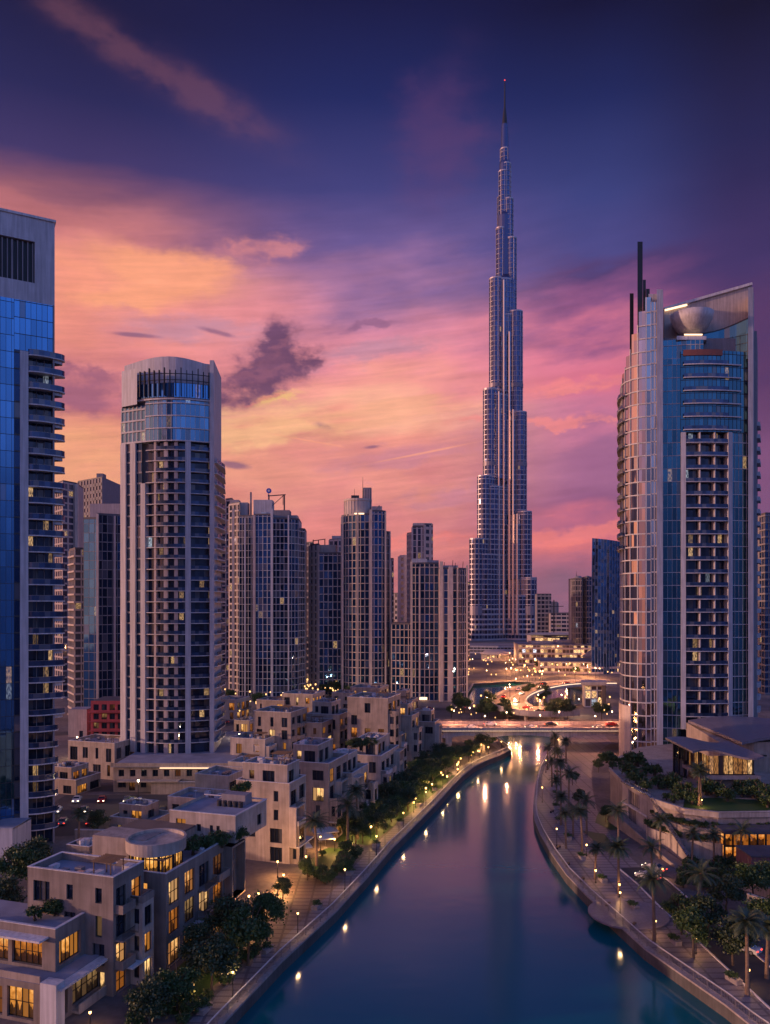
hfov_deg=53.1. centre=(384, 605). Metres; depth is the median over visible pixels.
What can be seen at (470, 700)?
leafy tree
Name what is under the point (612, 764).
shrub
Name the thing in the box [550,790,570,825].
palm tree
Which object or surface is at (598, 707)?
leafy tree
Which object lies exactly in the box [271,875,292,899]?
leafy tree
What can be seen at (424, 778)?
leafy tree
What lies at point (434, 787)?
planter
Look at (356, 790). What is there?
palm tree
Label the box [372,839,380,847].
planter
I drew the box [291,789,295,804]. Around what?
window
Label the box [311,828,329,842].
cafe umbrella
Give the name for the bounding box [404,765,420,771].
leafy tree
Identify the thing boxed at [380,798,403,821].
leafy tree
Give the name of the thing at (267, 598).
apartment tower
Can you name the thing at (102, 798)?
parked car
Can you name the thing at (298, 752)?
window
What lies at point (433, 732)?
villa
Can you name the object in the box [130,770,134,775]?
window
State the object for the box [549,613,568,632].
block
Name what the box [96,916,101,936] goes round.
window
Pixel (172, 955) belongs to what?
window
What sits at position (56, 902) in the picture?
shrub
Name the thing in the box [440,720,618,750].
road bridge
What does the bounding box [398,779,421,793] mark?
leafy tree
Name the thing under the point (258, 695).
leafy tree
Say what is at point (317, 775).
window
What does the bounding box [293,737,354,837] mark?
villa
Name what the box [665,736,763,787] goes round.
restaurant pavilion
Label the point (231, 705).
window
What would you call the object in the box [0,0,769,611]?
sky
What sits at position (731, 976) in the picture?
planter
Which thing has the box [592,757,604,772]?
leafy tree
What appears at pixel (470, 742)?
leafy tree
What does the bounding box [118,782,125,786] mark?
window
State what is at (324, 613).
apartment tower
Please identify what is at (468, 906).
canal water
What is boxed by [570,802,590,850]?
palm tree
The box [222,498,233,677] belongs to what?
apartment tower
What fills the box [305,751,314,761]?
window
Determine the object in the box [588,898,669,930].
viewing deck
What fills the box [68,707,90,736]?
block
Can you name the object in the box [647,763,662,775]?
shrub
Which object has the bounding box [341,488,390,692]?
apartment tower
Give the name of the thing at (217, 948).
leafy tree
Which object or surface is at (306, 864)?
leafy tree
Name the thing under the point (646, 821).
shrub
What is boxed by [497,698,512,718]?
leafy tree
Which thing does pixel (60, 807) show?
parked car
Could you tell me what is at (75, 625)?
apartment tower
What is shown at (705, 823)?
shrub
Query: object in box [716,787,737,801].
shrub
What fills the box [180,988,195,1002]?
shrub
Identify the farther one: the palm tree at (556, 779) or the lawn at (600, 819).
the palm tree at (556, 779)
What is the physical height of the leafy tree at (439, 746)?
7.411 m
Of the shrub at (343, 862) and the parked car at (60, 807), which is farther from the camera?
the parked car at (60, 807)
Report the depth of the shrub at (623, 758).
201.28 m
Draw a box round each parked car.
[55,805,62,812]
[58,817,68,824]
[72,795,81,802]
[97,795,106,802]
[123,795,131,800]
[159,805,167,809]
[484,722,496,725]
[544,722,556,725]
[605,722,618,725]
[635,870,657,877]
[641,862,667,871]
[728,942,762,955]
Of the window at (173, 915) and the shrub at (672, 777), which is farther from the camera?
the shrub at (672, 777)
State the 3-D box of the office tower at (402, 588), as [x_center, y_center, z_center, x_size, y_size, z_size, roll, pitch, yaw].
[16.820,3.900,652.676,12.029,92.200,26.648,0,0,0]
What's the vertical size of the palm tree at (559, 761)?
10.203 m
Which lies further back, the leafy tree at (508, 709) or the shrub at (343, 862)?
the leafy tree at (508, 709)
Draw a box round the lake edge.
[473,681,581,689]
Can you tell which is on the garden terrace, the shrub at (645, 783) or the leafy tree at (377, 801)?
the shrub at (645, 783)
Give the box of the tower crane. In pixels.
[548,600,563,632]
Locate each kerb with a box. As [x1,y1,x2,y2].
[620,869,769,1008]
[660,875,769,966]
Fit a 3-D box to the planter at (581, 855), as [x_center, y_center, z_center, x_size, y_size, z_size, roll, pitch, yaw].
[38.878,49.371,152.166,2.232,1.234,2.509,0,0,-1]
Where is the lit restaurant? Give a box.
[714,824,769,857]
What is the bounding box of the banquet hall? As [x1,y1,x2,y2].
[686,716,769,771]
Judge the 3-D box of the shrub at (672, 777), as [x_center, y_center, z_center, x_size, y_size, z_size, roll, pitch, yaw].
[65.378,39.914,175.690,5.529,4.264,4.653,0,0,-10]
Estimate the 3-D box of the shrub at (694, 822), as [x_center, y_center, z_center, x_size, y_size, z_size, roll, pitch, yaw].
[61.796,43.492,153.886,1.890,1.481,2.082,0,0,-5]
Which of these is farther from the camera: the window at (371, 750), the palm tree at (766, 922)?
the window at (371, 750)
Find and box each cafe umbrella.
[306,842,312,847]
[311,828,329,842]
[317,833,335,848]
[324,826,338,840]
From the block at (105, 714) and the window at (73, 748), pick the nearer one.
the window at (73, 748)
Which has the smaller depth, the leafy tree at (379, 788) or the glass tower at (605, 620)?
the leafy tree at (379, 788)
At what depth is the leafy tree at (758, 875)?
127.33 m
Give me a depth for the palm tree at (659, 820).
151.30 m
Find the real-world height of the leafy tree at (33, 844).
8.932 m
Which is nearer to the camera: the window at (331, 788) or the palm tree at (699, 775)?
the palm tree at (699, 775)
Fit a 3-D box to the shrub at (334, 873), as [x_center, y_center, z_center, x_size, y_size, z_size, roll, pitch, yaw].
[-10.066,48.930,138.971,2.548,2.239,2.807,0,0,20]
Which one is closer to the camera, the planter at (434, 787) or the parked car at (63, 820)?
the parked car at (63, 820)
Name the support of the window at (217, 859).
in the villa at (188, 887)
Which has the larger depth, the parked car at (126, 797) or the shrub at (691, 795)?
the parked car at (126, 797)
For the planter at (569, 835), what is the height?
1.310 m
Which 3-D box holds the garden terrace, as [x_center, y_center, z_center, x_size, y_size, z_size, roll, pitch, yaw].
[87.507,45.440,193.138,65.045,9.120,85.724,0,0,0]
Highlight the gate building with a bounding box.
[581,680,606,706]
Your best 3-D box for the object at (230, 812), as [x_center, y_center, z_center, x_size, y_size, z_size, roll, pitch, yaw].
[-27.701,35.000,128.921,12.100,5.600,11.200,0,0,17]
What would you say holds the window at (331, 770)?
in the villa at (323, 766)
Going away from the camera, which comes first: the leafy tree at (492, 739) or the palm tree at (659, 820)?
the palm tree at (659, 820)
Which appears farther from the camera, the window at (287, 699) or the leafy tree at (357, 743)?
the window at (287, 699)
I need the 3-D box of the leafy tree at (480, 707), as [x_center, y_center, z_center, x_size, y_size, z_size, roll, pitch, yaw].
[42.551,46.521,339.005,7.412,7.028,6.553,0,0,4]
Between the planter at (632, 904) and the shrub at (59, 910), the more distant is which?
the planter at (632, 904)
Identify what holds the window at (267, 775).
in the villa at (278, 784)
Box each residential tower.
[0,208,64,842]
[120,356,225,753]
[617,242,760,755]
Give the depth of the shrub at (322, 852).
153.20 m
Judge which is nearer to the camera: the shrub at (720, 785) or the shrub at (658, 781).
the shrub at (720, 785)
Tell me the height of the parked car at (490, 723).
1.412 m
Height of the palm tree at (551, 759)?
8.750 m
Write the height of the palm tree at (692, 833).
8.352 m
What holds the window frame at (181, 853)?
in the rooftop pavilion at (141, 839)
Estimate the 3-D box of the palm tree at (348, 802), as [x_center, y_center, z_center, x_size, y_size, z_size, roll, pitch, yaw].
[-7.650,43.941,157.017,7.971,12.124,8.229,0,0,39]
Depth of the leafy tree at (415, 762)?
219.40 m
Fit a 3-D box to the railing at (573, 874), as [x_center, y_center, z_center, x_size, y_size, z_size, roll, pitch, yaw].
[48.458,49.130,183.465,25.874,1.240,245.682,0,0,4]
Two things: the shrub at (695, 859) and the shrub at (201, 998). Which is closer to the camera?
the shrub at (201, 998)
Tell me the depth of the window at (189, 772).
206.50 m
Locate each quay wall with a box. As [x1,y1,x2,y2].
[225,750,510,1023]
[533,812,746,1023]
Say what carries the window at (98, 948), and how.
in the villa at (111, 896)
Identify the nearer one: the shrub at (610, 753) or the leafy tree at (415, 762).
the shrub at (610, 753)
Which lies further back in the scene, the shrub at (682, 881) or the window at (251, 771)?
the window at (251, 771)
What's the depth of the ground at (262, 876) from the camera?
212.44 m
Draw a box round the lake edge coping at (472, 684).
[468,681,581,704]
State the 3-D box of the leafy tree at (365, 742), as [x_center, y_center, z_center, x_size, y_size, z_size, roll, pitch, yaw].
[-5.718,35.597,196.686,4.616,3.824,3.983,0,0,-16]
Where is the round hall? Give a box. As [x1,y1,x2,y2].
[480,649,513,660]
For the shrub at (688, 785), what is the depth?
167.36 m
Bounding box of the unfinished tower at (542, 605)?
[535,594,550,632]
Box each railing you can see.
[207,737,508,1023]
[535,738,769,1023]
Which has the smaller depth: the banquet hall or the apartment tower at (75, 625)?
the banquet hall
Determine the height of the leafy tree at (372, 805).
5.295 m
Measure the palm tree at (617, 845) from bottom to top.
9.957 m
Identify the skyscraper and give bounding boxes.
[469,80,536,640]
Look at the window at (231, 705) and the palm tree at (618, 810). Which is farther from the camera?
the window at (231, 705)
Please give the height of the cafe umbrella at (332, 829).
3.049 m
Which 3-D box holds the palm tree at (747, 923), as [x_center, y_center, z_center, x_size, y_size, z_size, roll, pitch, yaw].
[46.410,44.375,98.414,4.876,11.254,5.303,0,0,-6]
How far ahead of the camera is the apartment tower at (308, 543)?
502.20 m
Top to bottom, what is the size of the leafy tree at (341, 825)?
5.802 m
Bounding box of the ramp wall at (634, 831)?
[608,777,690,867]
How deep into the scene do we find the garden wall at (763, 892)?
132.59 m
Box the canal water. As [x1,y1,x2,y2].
[236,683,730,1023]
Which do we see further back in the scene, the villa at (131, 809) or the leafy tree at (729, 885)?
the villa at (131, 809)
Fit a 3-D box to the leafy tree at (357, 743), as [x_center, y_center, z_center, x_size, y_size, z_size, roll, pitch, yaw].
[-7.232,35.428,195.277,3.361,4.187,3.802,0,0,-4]
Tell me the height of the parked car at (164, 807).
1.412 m
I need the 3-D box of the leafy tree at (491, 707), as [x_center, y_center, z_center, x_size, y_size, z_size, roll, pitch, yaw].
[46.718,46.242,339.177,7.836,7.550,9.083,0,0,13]
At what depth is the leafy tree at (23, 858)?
130.28 m
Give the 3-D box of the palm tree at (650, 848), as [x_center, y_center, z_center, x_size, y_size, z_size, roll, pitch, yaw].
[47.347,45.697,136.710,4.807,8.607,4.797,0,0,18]
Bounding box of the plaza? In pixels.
[223,873,343,954]
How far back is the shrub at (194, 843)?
115.78 m
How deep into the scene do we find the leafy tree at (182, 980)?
94.00 m
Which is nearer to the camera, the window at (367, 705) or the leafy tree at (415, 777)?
the leafy tree at (415, 777)
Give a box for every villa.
[0,900,107,1023]
[27,851,153,996]
[55,761,100,794]
[66,837,91,854]
[68,734,133,779]
[110,797,168,826]
[144,838,245,969]
[168,787,229,812]
[195,765,242,789]
[222,695,251,719]
[227,754,258,766]
[230,732,275,756]
[231,716,252,731]
[236,750,313,863]
[253,705,310,757]
[254,743,288,757]
[256,696,285,709]
[282,689,324,712]
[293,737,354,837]
[303,716,332,738]
[307,697,346,750]
[332,689,355,708]
[333,748,377,810]
[347,691,406,770]
[350,683,388,693]
[356,732,403,798]
[396,687,417,710]
[400,696,423,765]
[414,707,442,752]
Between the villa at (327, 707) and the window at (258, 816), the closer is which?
the window at (258, 816)
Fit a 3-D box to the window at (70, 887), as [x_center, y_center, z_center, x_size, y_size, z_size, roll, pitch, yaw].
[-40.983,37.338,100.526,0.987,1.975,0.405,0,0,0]
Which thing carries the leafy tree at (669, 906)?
on the promenade at (583, 752)
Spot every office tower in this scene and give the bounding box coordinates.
[77,473,119,516]
[394,593,397,621]
[398,555,406,621]
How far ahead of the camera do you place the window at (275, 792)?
149.90 m
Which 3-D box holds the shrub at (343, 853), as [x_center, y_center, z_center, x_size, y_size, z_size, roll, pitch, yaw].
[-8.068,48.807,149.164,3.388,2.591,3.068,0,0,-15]
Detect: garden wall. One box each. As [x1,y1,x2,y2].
[75,829,104,839]
[151,781,194,793]
[720,876,769,897]
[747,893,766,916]
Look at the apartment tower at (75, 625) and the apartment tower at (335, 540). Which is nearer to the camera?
the apartment tower at (75, 625)
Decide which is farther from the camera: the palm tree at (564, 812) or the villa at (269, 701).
the villa at (269, 701)
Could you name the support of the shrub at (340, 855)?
on the lawn at (328, 858)
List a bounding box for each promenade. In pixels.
[187,740,505,1023]
[538,735,769,1023]
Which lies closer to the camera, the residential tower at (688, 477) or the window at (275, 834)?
the window at (275, 834)
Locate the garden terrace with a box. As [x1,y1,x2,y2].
[609,744,769,859]
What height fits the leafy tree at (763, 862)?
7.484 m
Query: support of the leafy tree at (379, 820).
on the ground at (262, 876)
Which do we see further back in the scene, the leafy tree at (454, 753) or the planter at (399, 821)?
the leafy tree at (454, 753)
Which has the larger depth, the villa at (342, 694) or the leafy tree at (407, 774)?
the villa at (342, 694)
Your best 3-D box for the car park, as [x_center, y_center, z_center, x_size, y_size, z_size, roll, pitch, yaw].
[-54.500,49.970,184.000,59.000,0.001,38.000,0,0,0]
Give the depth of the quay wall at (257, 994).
124.99 m
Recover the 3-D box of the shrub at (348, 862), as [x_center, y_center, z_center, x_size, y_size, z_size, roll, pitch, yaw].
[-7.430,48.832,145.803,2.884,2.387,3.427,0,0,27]
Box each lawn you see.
[151,958,218,1014]
[299,848,349,871]
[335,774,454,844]
[583,830,614,852]
[595,812,616,829]
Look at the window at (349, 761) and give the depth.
179.49 m
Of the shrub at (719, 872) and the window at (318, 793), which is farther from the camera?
the window at (318, 793)
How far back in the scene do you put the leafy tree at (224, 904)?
110.61 m
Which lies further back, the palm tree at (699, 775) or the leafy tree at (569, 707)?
the leafy tree at (569, 707)
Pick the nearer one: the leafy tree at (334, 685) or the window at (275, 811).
the window at (275, 811)
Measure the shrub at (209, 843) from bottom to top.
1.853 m
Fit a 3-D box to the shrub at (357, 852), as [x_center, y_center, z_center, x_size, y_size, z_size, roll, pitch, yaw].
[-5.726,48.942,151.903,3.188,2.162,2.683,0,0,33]
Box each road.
[55,708,497,735]
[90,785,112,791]
[492,679,616,720]
[620,867,769,1005]
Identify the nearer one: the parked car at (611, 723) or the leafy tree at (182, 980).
the leafy tree at (182, 980)
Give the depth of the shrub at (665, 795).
165.32 m
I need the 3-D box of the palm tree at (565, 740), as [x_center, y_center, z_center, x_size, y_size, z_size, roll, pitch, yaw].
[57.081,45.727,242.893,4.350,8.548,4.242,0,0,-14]
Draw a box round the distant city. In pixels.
[551,602,568,612]
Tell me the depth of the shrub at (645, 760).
199.42 m
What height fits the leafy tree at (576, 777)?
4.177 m
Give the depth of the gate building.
377.90 m
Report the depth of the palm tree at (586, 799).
168.10 m
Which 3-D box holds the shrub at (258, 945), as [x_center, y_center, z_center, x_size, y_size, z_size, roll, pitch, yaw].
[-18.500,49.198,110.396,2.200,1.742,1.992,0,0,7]
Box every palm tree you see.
[69,806,89,838]
[302,809,328,865]
[330,790,366,849]
[344,780,366,839]
[541,742,554,769]
[542,754,558,786]
[548,773,564,802]
[549,731,562,757]
[550,745,566,775]
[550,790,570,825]
[552,756,568,790]
[555,804,574,848]
[558,765,578,812]
[559,736,571,763]
[564,801,578,836]
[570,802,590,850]
[574,790,596,834]
[586,840,606,879]
[602,834,631,894]
[607,799,627,839]
[634,862,670,941]
[638,836,664,869]
[649,812,672,858]
[678,858,721,896]
[680,824,703,859]
[688,761,710,804]
[689,764,711,805]
[703,826,724,860]
[723,818,757,844]
[723,905,767,995]
[753,910,769,978]
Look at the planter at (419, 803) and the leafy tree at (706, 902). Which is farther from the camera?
the planter at (419, 803)
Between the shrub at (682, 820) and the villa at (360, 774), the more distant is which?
the villa at (360, 774)
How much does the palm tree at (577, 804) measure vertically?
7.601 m
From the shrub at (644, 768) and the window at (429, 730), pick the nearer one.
the shrub at (644, 768)
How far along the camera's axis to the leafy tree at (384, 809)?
170.46 m
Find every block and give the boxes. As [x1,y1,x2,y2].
[0,818,30,861]
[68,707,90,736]
[88,696,119,734]
[110,732,243,791]
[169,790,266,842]
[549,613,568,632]
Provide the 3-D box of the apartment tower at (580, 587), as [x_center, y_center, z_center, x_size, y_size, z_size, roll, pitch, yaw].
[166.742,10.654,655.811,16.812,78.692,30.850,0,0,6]
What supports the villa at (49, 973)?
on the ground at (262, 876)
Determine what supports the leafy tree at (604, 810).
on the lawn at (600, 819)
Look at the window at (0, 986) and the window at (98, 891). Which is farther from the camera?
the window at (98, 891)
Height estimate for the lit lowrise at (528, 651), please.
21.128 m
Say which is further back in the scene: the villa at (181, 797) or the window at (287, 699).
the window at (287, 699)
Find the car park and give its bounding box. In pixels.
[55,795,167,835]
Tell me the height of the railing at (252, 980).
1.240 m
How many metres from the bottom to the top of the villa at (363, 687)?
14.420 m
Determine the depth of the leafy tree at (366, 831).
160.14 m
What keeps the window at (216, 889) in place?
in the villa at (188, 887)
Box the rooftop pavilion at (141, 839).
[92,818,194,871]
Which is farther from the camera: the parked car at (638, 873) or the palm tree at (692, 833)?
the palm tree at (692, 833)
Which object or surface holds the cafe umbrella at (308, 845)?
on the ground at (262, 876)
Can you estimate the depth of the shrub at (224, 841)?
119.19 m
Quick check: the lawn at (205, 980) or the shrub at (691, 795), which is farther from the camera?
the shrub at (691, 795)
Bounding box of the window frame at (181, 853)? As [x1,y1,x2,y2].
[129,851,182,871]
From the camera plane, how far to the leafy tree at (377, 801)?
180.29 m
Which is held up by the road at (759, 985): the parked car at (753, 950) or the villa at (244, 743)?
the parked car at (753, 950)
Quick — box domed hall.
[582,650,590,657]
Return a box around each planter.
[197,998,213,1015]
[260,941,274,954]
[311,899,322,910]
[345,866,355,875]
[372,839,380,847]
[395,818,402,825]
[416,800,423,806]
[431,785,438,790]
[563,833,571,839]
[576,851,586,859]
[596,873,607,882]
[626,900,639,909]
[665,932,681,945]
[723,969,742,985]
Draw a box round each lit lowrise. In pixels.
[470,643,513,652]
[514,640,590,664]
[526,633,568,641]
[534,657,619,673]
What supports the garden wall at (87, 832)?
on the ground at (262, 876)
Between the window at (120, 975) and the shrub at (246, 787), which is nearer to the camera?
the window at (120, 975)
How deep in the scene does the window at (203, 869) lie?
115.47 m
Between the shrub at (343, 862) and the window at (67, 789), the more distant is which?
the window at (67, 789)
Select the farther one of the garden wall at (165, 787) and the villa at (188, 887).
the garden wall at (165, 787)
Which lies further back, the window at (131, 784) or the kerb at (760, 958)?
the window at (131, 784)
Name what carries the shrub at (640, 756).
on the garden terrace
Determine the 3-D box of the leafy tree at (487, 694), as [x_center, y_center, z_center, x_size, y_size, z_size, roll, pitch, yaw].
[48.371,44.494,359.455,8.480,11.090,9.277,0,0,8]
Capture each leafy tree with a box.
[0,844,47,895]
[0,874,27,902]
[5,837,52,861]
[25,835,54,855]
[86,808,110,828]
[122,972,177,1023]
[154,960,203,1010]
[175,919,218,961]
[180,930,240,992]
[197,889,256,930]
[215,904,277,965]
[225,689,234,695]
[247,889,291,940]
[251,692,265,702]
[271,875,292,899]
[297,855,314,880]
[318,684,327,691]
[326,681,340,691]
[336,813,349,832]
[339,811,371,843]
[345,739,355,748]
[350,737,361,747]
[354,819,371,843]
[359,737,370,751]
[359,801,377,814]
[359,808,374,820]
[367,809,387,835]
[371,803,396,828]
[375,797,387,805]
[378,784,383,797]
[380,781,404,799]
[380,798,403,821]
[387,795,410,815]
[392,773,411,780]
[394,770,413,781]
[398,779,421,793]
[401,786,418,810]
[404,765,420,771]
[405,759,425,768]
[409,775,424,789]
[412,771,430,793]
[413,750,432,765]
[421,763,441,782]
[423,756,446,779]
[430,743,447,753]
[430,750,444,757]
[439,755,453,775]
[442,746,463,768]
[446,705,455,717]
[450,692,463,710]
[455,698,469,713]
[457,746,467,763]
[460,698,472,712]
[462,745,475,761]
[464,739,478,757]
[474,703,487,718]
[474,733,489,752]
[479,698,495,715]
[480,688,497,699]
[484,701,497,718]
[485,737,499,749]
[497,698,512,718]
[500,705,512,720]
[521,687,531,701]
[536,684,552,701]
[536,694,546,703]
[543,701,560,720]
[548,697,565,705]
[559,698,577,720]
[566,771,580,784]
[570,788,585,800]
[589,701,611,719]
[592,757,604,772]
[598,804,612,822]
[657,891,703,934]
[671,903,714,957]
[688,890,727,942]
[705,873,749,911]
[708,913,762,965]
[728,857,769,893]
[741,893,769,952]
[750,858,769,897]
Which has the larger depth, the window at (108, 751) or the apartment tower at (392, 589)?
the apartment tower at (392, 589)
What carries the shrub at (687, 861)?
on the ground at (262, 876)
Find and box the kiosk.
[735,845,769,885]
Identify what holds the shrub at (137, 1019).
on the ground at (262, 876)
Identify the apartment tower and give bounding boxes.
[55,480,83,698]
[68,547,82,708]
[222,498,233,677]
[229,488,306,698]
[307,541,312,677]
[308,539,340,695]
[329,536,340,551]
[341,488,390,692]
[391,558,393,624]
[391,559,467,701]
[407,523,432,621]
[468,582,469,666]
[569,572,591,644]
[758,512,769,694]
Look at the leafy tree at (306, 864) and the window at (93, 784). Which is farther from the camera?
the window at (93, 784)
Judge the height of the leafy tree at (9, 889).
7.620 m
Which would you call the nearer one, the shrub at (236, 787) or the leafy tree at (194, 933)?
the leafy tree at (194, 933)
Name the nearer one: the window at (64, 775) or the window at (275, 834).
the window at (275, 834)
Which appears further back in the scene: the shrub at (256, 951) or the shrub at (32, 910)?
the shrub at (256, 951)
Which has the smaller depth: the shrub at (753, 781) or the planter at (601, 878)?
the planter at (601, 878)
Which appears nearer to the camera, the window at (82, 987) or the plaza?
the window at (82, 987)
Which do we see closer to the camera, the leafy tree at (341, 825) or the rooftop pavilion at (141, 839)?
the rooftop pavilion at (141, 839)
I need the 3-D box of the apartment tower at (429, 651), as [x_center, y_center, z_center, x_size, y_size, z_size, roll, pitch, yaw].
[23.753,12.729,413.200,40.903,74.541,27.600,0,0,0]
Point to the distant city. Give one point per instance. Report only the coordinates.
(556, 609)
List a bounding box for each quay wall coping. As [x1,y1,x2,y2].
[214,740,510,1023]
[533,738,756,1023]
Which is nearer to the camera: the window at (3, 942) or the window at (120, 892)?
the window at (3, 942)
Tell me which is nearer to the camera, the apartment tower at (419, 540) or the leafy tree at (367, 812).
the leafy tree at (367, 812)
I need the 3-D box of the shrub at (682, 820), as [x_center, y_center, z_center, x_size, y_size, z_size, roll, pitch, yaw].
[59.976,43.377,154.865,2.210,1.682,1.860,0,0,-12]
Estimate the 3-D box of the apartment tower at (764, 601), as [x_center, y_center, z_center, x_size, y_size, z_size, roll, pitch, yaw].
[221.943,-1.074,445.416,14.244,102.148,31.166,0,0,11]
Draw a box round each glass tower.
[83,504,119,706]
[591,538,619,673]
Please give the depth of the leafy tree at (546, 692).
389.75 m
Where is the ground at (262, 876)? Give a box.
[0,640,769,1023]
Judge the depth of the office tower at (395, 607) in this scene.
700.80 m
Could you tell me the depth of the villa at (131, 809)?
170.24 m
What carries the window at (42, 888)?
in the villa at (111, 896)
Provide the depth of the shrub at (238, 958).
105.44 m
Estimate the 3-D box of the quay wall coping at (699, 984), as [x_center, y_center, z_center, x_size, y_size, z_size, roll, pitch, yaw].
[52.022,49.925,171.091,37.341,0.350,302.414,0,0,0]
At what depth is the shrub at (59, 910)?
100.12 m
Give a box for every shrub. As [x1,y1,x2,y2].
[24,903,45,920]
[42,900,62,915]
[44,899,63,914]
[50,903,63,915]
[124,1008,146,1023]
[144,1002,164,1022]
[171,1011,190,1023]
[179,998,201,1015]
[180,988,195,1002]
[184,834,203,855]
[194,993,206,1008]
[200,832,217,848]
[202,988,213,999]
[204,841,215,848]
[208,830,223,840]
[215,830,231,840]
[216,836,228,847]
[216,972,234,985]
[225,950,242,969]
[230,783,245,790]
[236,825,249,840]
[236,946,246,963]
[238,782,250,791]
[239,780,251,791]
[243,948,253,961]
[250,942,261,950]
[250,945,260,957]
[310,868,321,878]
[317,863,328,872]
[318,849,326,855]
[318,871,333,884]
[324,868,337,881]
[330,863,345,874]
[335,850,350,858]
[336,853,350,859]
[337,839,353,849]
[337,858,349,870]
[339,856,355,864]
[342,857,353,865]
[348,844,363,854]
[350,848,361,858]
[597,750,613,762]
[601,752,613,762]
[608,761,617,768]
[609,755,619,761]
[616,756,627,761]
[619,761,639,775]
[624,767,646,784]
[627,751,644,765]
[627,753,637,766]
[632,754,647,766]
[637,777,654,791]
[639,763,652,774]
[644,818,651,825]
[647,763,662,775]
[650,775,668,789]
[661,771,685,788]
[662,792,669,799]
[668,793,679,803]
[669,785,686,794]
[672,781,693,789]
[675,876,690,887]
[676,865,696,880]
[678,817,686,824]
[680,787,704,804]
[682,859,699,878]
[685,854,701,864]
[690,819,697,824]
[692,877,707,887]
[698,779,717,794]
[701,820,708,827]
[705,777,719,794]
[705,879,713,888]
[706,780,725,796]
[706,869,725,878]
[708,860,724,871]
[711,855,727,866]
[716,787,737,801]
[724,855,733,864]
[732,779,750,794]
[734,786,748,797]
[745,776,759,786]
[747,781,768,794]
[747,788,754,797]
[753,788,769,802]
[759,783,769,790]
[759,793,769,807]
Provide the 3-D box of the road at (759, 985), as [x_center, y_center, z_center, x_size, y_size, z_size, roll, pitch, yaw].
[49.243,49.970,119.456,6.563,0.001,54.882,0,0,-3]
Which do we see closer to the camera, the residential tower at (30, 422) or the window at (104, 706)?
the residential tower at (30, 422)
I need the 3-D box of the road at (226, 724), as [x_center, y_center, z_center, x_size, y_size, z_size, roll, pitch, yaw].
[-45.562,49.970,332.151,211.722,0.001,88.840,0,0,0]
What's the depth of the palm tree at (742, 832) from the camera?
145.41 m
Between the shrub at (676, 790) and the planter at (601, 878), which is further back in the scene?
the shrub at (676, 790)
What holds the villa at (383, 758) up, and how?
on the ground at (262, 876)
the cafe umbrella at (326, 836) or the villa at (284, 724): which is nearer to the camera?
the cafe umbrella at (326, 836)
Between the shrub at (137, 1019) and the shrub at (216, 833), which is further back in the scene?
the shrub at (216, 833)
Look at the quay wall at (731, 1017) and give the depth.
108.21 m
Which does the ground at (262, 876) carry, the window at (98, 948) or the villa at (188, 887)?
the villa at (188, 887)
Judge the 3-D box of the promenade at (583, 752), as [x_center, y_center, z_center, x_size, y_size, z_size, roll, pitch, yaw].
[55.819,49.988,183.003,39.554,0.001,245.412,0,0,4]
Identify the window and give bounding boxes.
[0,938,7,958]
[0,986,1,1012]
[9,986,32,1018]
[14,940,41,964]
[35,880,49,900]
[59,931,77,963]
[60,772,67,778]
[64,785,70,793]
[65,911,74,916]
[68,884,72,898]
[71,746,76,759]
[72,969,97,1003]
[73,771,78,778]
[77,783,85,793]
[82,768,86,775]
[83,747,87,757]
[90,779,98,788]
[94,704,98,709]
[94,764,100,771]
[94,943,103,964]
[96,888,101,902]
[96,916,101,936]
[99,972,103,987]
[102,704,106,709]
[106,749,110,761]
[110,704,114,709]
[116,747,120,758]
[116,884,124,905]
[116,914,124,936]
[116,942,124,961]
[116,970,124,991]
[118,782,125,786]
[119,770,123,775]
[125,745,128,756]
[129,782,134,789]
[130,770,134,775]
[132,811,140,818]
[132,876,139,895]
[134,852,179,871]
[142,770,146,775]
[148,809,153,817]
[153,770,157,775]
[164,770,168,775]
[168,937,177,965]
[169,878,177,904]
[169,906,177,933]
[175,770,180,775]
[177,818,185,823]
[185,868,192,893]
[185,896,192,922]
[187,770,191,775]
[199,861,207,886]
[199,891,207,910]
[213,853,220,874]
[213,882,220,901]
[229,703,233,709]
[230,780,235,789]
[236,744,241,752]
[241,724,246,731]
[250,770,253,778]
[257,813,260,824]
[263,770,274,781]
[269,729,274,736]
[270,828,281,842]
[270,847,281,861]
[274,791,277,800]
[274,810,277,819]
[282,718,286,726]
[282,730,286,739]
[284,697,289,704]
[289,769,292,781]
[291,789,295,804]
[297,751,300,758]
[299,783,303,798]
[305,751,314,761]
[313,770,323,780]
[313,788,323,801]
[319,750,321,761]
[321,706,327,713]
[325,747,327,759]
[330,768,332,781]
[330,785,332,797]
[336,765,339,779]
[348,759,350,769]
[351,715,356,724]
[351,727,356,736]
[365,703,369,712]
[366,744,374,754]
[369,762,375,772]
[400,708,404,714]
[422,714,429,720]
[425,727,432,733]
[630,793,638,808]
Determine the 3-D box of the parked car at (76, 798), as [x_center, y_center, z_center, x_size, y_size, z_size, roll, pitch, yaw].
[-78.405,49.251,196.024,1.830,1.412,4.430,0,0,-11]
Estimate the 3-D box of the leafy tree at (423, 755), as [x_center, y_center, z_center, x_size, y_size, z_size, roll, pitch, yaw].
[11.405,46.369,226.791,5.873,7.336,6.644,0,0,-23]
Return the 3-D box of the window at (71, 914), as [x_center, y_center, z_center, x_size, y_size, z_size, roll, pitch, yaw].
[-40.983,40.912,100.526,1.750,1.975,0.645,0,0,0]

